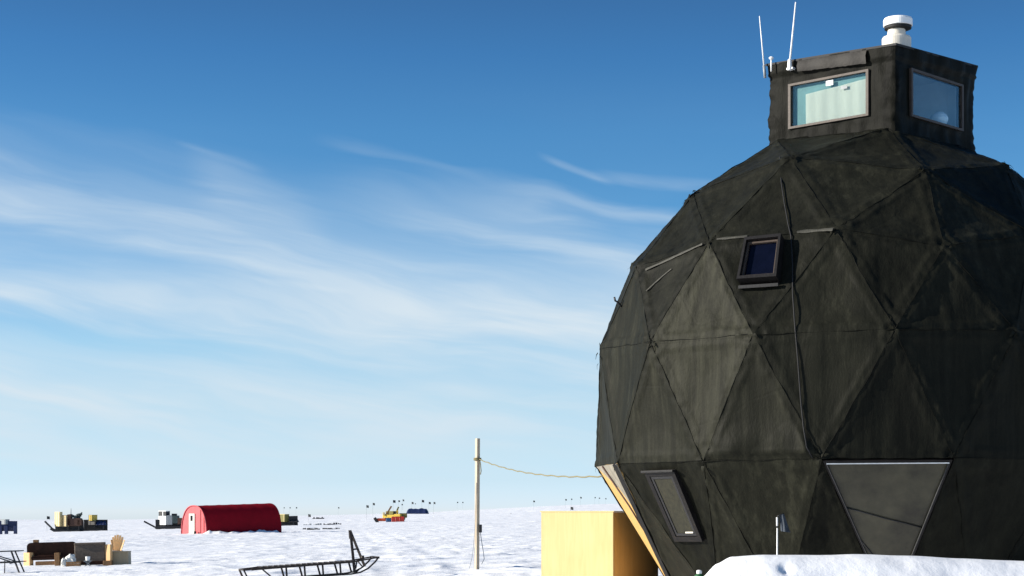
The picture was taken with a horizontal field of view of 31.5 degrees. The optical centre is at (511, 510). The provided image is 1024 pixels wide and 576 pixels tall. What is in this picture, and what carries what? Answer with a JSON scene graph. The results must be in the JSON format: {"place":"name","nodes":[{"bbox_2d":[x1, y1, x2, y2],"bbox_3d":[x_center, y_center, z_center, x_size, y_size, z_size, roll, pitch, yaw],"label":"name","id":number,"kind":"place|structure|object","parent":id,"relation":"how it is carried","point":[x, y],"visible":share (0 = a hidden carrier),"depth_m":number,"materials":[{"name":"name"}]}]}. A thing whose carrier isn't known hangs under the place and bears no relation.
{"place":"outdoors","nodes":[
{"label":"outdoors","id":0,"kind":"place"},
{"bbox_2d":[0,504,662,575],"bbox_3d":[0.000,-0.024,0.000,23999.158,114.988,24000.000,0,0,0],"label":"snow ground","id":1,"kind":"structure","parent":0,"point":[435,544],"depth_m":113.57,"materials":[{"name":"white snow"}]},
{"bbox_2d":[0,521,16,533],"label":"storage platform","id":2,"kind":"structure","parent":1,"relation":"on","point":[10,526],"depth_m":300.57,"materials":[{"name":"blue"}]},
{"bbox_2d":[0,519,9,523],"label":"grey crate","id":3,"kind":"object","parent":2,"relation":"on","point":[4,521],"visible":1,"depth_m":300.37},
{"bbox_2d":[0,550,26,572],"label":"picnic table","id":4,"kind":"object","parent":1,"relation":"on","point":[14,561],"visible":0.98,"depth_m":65.68,"materials":[{"name":"metal"}]},
{"bbox_2d":[24,541,74,565],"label":"leather sofa","id":5,"kind":"object","parent":1,"relation":"on","point":[57,552],"visible":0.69,"depth_m":75.61,"materials":[{"name":"brown leather"}]},
{"bbox_2d":[44,520,83,531],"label":"cargo sled","id":6,"kind":"object","parent":1,"relation":"on","point":[67,528],"visible":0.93,"depth_m":335.93,"materials":[{"name":"black paint"}]},
{"bbox_2d":[55,512,61,525],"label":"cream crate","id":7,"kind":"object","parent":6,"relation":"on","point":[58,518],"visible":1,"depth_m":335.40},
{"bbox_2d":[62,515,66,525],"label":"cream crate","id":8,"kind":"object","parent":6,"relation":"on","point":[64,520],"visible":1,"depth_m":335.12,"materials":[{"name":"beige"}]},
{"bbox_2d":[67,512,82,525],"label":"machine load","id":9,"kind":"object","parent":6,"relation":"on","point":[75,520],"visible":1,"depth_m":335.05},
{"bbox_2d":[61,558,66,565],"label":"sack","id":10,"kind":"object","parent":1,"relation":"on","point":[63,561],"visible":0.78,"depth_m":73.45,"materials":[{"name":"white fabric"}]},
{"bbox_2d":[65,554,75,561],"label":"sack","id":11,"kind":"object","parent":1,"relation":"on","point":[70,558],"visible":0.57,"depth_m":73.64,"materials":[{"name":"white fabric"}]},
{"bbox_2d":[66,561,80,566],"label":"wooden crate","id":12,"kind":"object","parent":1,"relation":"on","point":[68,564],"visible":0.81,"depth_m":72.74,"materials":[{"name":"brown wood"}]},
{"bbox_2d":[74,542,112,565],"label":"fabric sofa","id":13,"kind":"object","parent":1,"relation":"on","point":[99,553],"visible":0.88,"depth_m":74.16,"materials":[{"name":"beige fabric"}]},
{"bbox_2d":[84,520,107,530],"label":"cargo sled","id":14,"kind":"object","parent":1,"relation":"on","point":[87,527],"visible":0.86,"depth_m":338.93,"materials":[{"name":"black paint"}]},
{"bbox_2d":[88,520,98,524],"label":"dark crate","id":15,"kind":"object","parent":14,"relation":"on","point":[93,522],"visible":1,"depth_m":338.36,"materials":[{"name":"black paint"}]},
{"bbox_2d":[89,515,96,520],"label":"yellow box","id":16,"kind":"object","parent":15,"relation":"on","point":[92,517],"visible":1,"depth_m":338.33,"materials":[{"name":"paint"}]},
{"bbox_2d":[96,520,106,524],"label":"tarp bundle","id":17,"kind":"object","parent":14,"relation":"on","point":[99,522],"visible":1,"depth_m":338.17,"materials":[{"name":"blue fabric"}]},
{"bbox_2d":[110,535,124,550],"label":"adirondack chair","id":18,"kind":"object","parent":1,"relation":"on","point":[117,543],"visible":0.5,"depth_m":76.13,"materials":[{"name":"brown wood"}]},
{"bbox_2d":[112,551,130,564],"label":"plywood box","id":19,"kind":"object","parent":1,"relation":"on","point":[121,557],"visible":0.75,"depth_m":74.35,"materials":[{"name":"grey wood"}]},
{"bbox_2d":[144,511,181,528],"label":"tracked vehicle","id":20,"kind":"object","parent":1,"relation":"on","point":[166,520],"visible":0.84,"depth_m":345.07,"materials":[{"name":"white paint"}]},
{"bbox_2d":[181,503,281,533],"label":"red tunnel hut","id":21,"kind":"object","parent":1,"relation":"on","point":[231,518],"visible":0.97,"depth_m":213.41,"materials":[{"name":"fabric"}]},
{"bbox_2d":[189,514,194,533],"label":"door","id":22,"kind":"structure","parent":21,"relation":"in","point":[191,523],"depth_m":213.05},
{"bbox_2d":[203,530,279,533],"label":"snow drift","id":23,"kind":"object","parent":1,"relation":"on","point":[218,532],"visible":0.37,"depth_m":212.51,"materials":[{"name":"white snow"}]},
{"bbox_2d":[281,516,297,525],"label":"cargo sled","id":24,"kind":"object","parent":1,"relation":"on","point":[290,523],"visible":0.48,"depth_m":330.93,"materials":[{"name":"black paint"}]},
{"bbox_2d":[280,514,288,521],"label":"olive crate","id":25,"kind":"object","parent":24,"relation":"on","point":[284,517],"visible":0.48,"depth_m":330.40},
{"bbox_2d":[238,530,379,575],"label":"wooden sled","id":26,"kind":"object","parent":1,"relation":"on","point":[362,558],"visible":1,"depth_m":52.56,"materials":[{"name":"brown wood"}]},
{"bbox_2d":[373,506,406,521],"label":"snow machine","id":27,"kind":"object","parent":1,"relation":"on","point":[389,514],"visible":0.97,"depth_m":360.84,"materials":[{"name":"yellow paint"}]},
{"bbox_2d":[392,517,403,521],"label":"drum","id":28,"kind":"object","parent":1,"relation":"on","point":[397,519],"visible":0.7,"depth_m":358.35,"materials":[{"name":"red paint"}]},
{"bbox_2d":[406,508,428,513],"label":"tarp heap","id":29,"kind":"object","parent":1,"relation":"on","point":[417,511],"visible":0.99,"depth_m":560.52,"materials":[{"name":"blue fabric"}]},
{"bbox_2d":[469,438,484,568],"bbox_3d":[-1.138,-0.072,58.699,0.478,4.552,0.174,0,0,18],"label":"wooden pole","id":30,"kind":"object","parent":1,"relation":"on","point":[478,528],"visible":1,"depth_m":58.65,"materials":[{"name":"brown wood"}]},
{"bbox_2d":[474,458,602,477],"bbox_3d":[0.477,-1.229,49.369,0.257,0.982,19.189,0,0,-10],"label":"rope","id":31,"kind":"object","parent":30,"relation":"attached to","point":[476,459],"visible":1,"depth_m":48.42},
{"bbox_2d":[540,511,657,575],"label":"plywood porch","id":32,"kind":"object","parent":1,"relation":"on","point":[592,543],"visible":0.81,"depth_m":41.13,"materials":[{"name":"yellow wood"}]},
{"bbox_2d":[695,570,703,575],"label":"gas canister","id":33,"kind":"object","parent":1,"relation":"on","point":[699,572],"visible":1,"depth_m":35.55,"materials":[{"name":"green paint"}]},
{"bbox_2d":[776,513,790,554],"bbox_3d":[5.031,0.995,33.599,0.275,1.910,0.127,0,0,0],"label":"marker pole","id":34,"kind":"object","parent":1,"relation":"on","point":[784,527],"visible":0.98,"depth_m":33.59,"materials":[{"name":"white paint"}]},
{"bbox_2d":[594,15,1023,575],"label":"geodesic dome","id":35,"kind":"structure","parent":1,"relation":"on","point":[814,333],"depth_m":35.19,"materials":[{"name":"black fabric"}]},
{"bbox_2d":[641,469,704,541],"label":"roof window","id":36,"kind":"structure","parent":35,"relation":"in","point":[673,500],"depth_m":36.68,"materials":[{"name":"metal"}]},
{"bbox_2d":[736,233,783,288],"bbox_3d":[4.882,-4.861,35.333,0.815,1.066,0.701,0,0,28],"label":"roof window","id":37,"kind":"structure","parent":35,"relation":"in","point":[761,259],"depth_m":35.28,"materials":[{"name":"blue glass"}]},
{"bbox_2d":[759,16,765,77],"bbox_3d":[5.524,-10.222,39.950,0.163,1.367,0.060,0,0,0],"label":"whip antenna","id":38,"kind":"object","parent":35,"relation":"attached to","point":[764,71],"visible":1,"depth_m":39.94,"materials":[{"name":"white paint"}]},
{"bbox_2d":[786,2,795,70],"bbox_3d":[6.080,-10.329,39.471,0.191,1.484,0.180,0,0,43],"label":"whip antenna","id":39,"kind":"object","parent":35,"relation":"attached to","point":[789,67],"visible":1,"depth_m":39.44,"materials":[{"name":"white paint"}]},
{"bbox_2d":[788,69,869,129],"bbox_3d":[6.814,-8.822,38.940,2.027,0.981,0.150,0,0,43],"label":"window","id":40,"kind":"structure","parent":35,"relation":"in","point":[845,96],"depth_m":38.95,"materials":[{"name":"clear glass"}]},
{"bbox_2d":[823,458,951,555],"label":"triangular window","id":41,"kind":"structure","parent":35,"relation":"in","point":[888,504],"depth_m":34.48,"materials":[{"name":"glass"}]},
{"bbox_2d":[909,68,963,131],"bbox_3d":[9.097,-8.818,38.979,0.150,1.020,2.130,0,0,44],"label":"window","id":42,"kind":"structure","parent":35,"relation":"in","point":[959,87],"depth_m":39.18,"materials":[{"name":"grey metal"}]},
{"bbox_2d":[705,554,1023,575],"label":"snow bank","id":43,"kind":"structure","parent":1,"relation":"on","point":[828,565],"depth_m":30.34,"materials":[{"name":"white snow"}]},
{"bbox_2d":[0,0,1023,519],"label":"sky","id":44,"kind":"structure","parent":0,"point":[306,255],"materials":[{"name":"blue"}]},
{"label":"desk","id":45,"kind":"object","parent":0,"visible":0},
{"bbox_2d":[930,111,947,123],"bbox_3d":[9.330,-8.524,39.616,0.398,0.405,0.397,0,0,0],"label":"globe lamp","id":46,"kind":"object","parent":45,"relation":"on","point":[940,116],"visible":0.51,"depth_m":39.46,"materials":[{"name":"white glass"}]}
]}

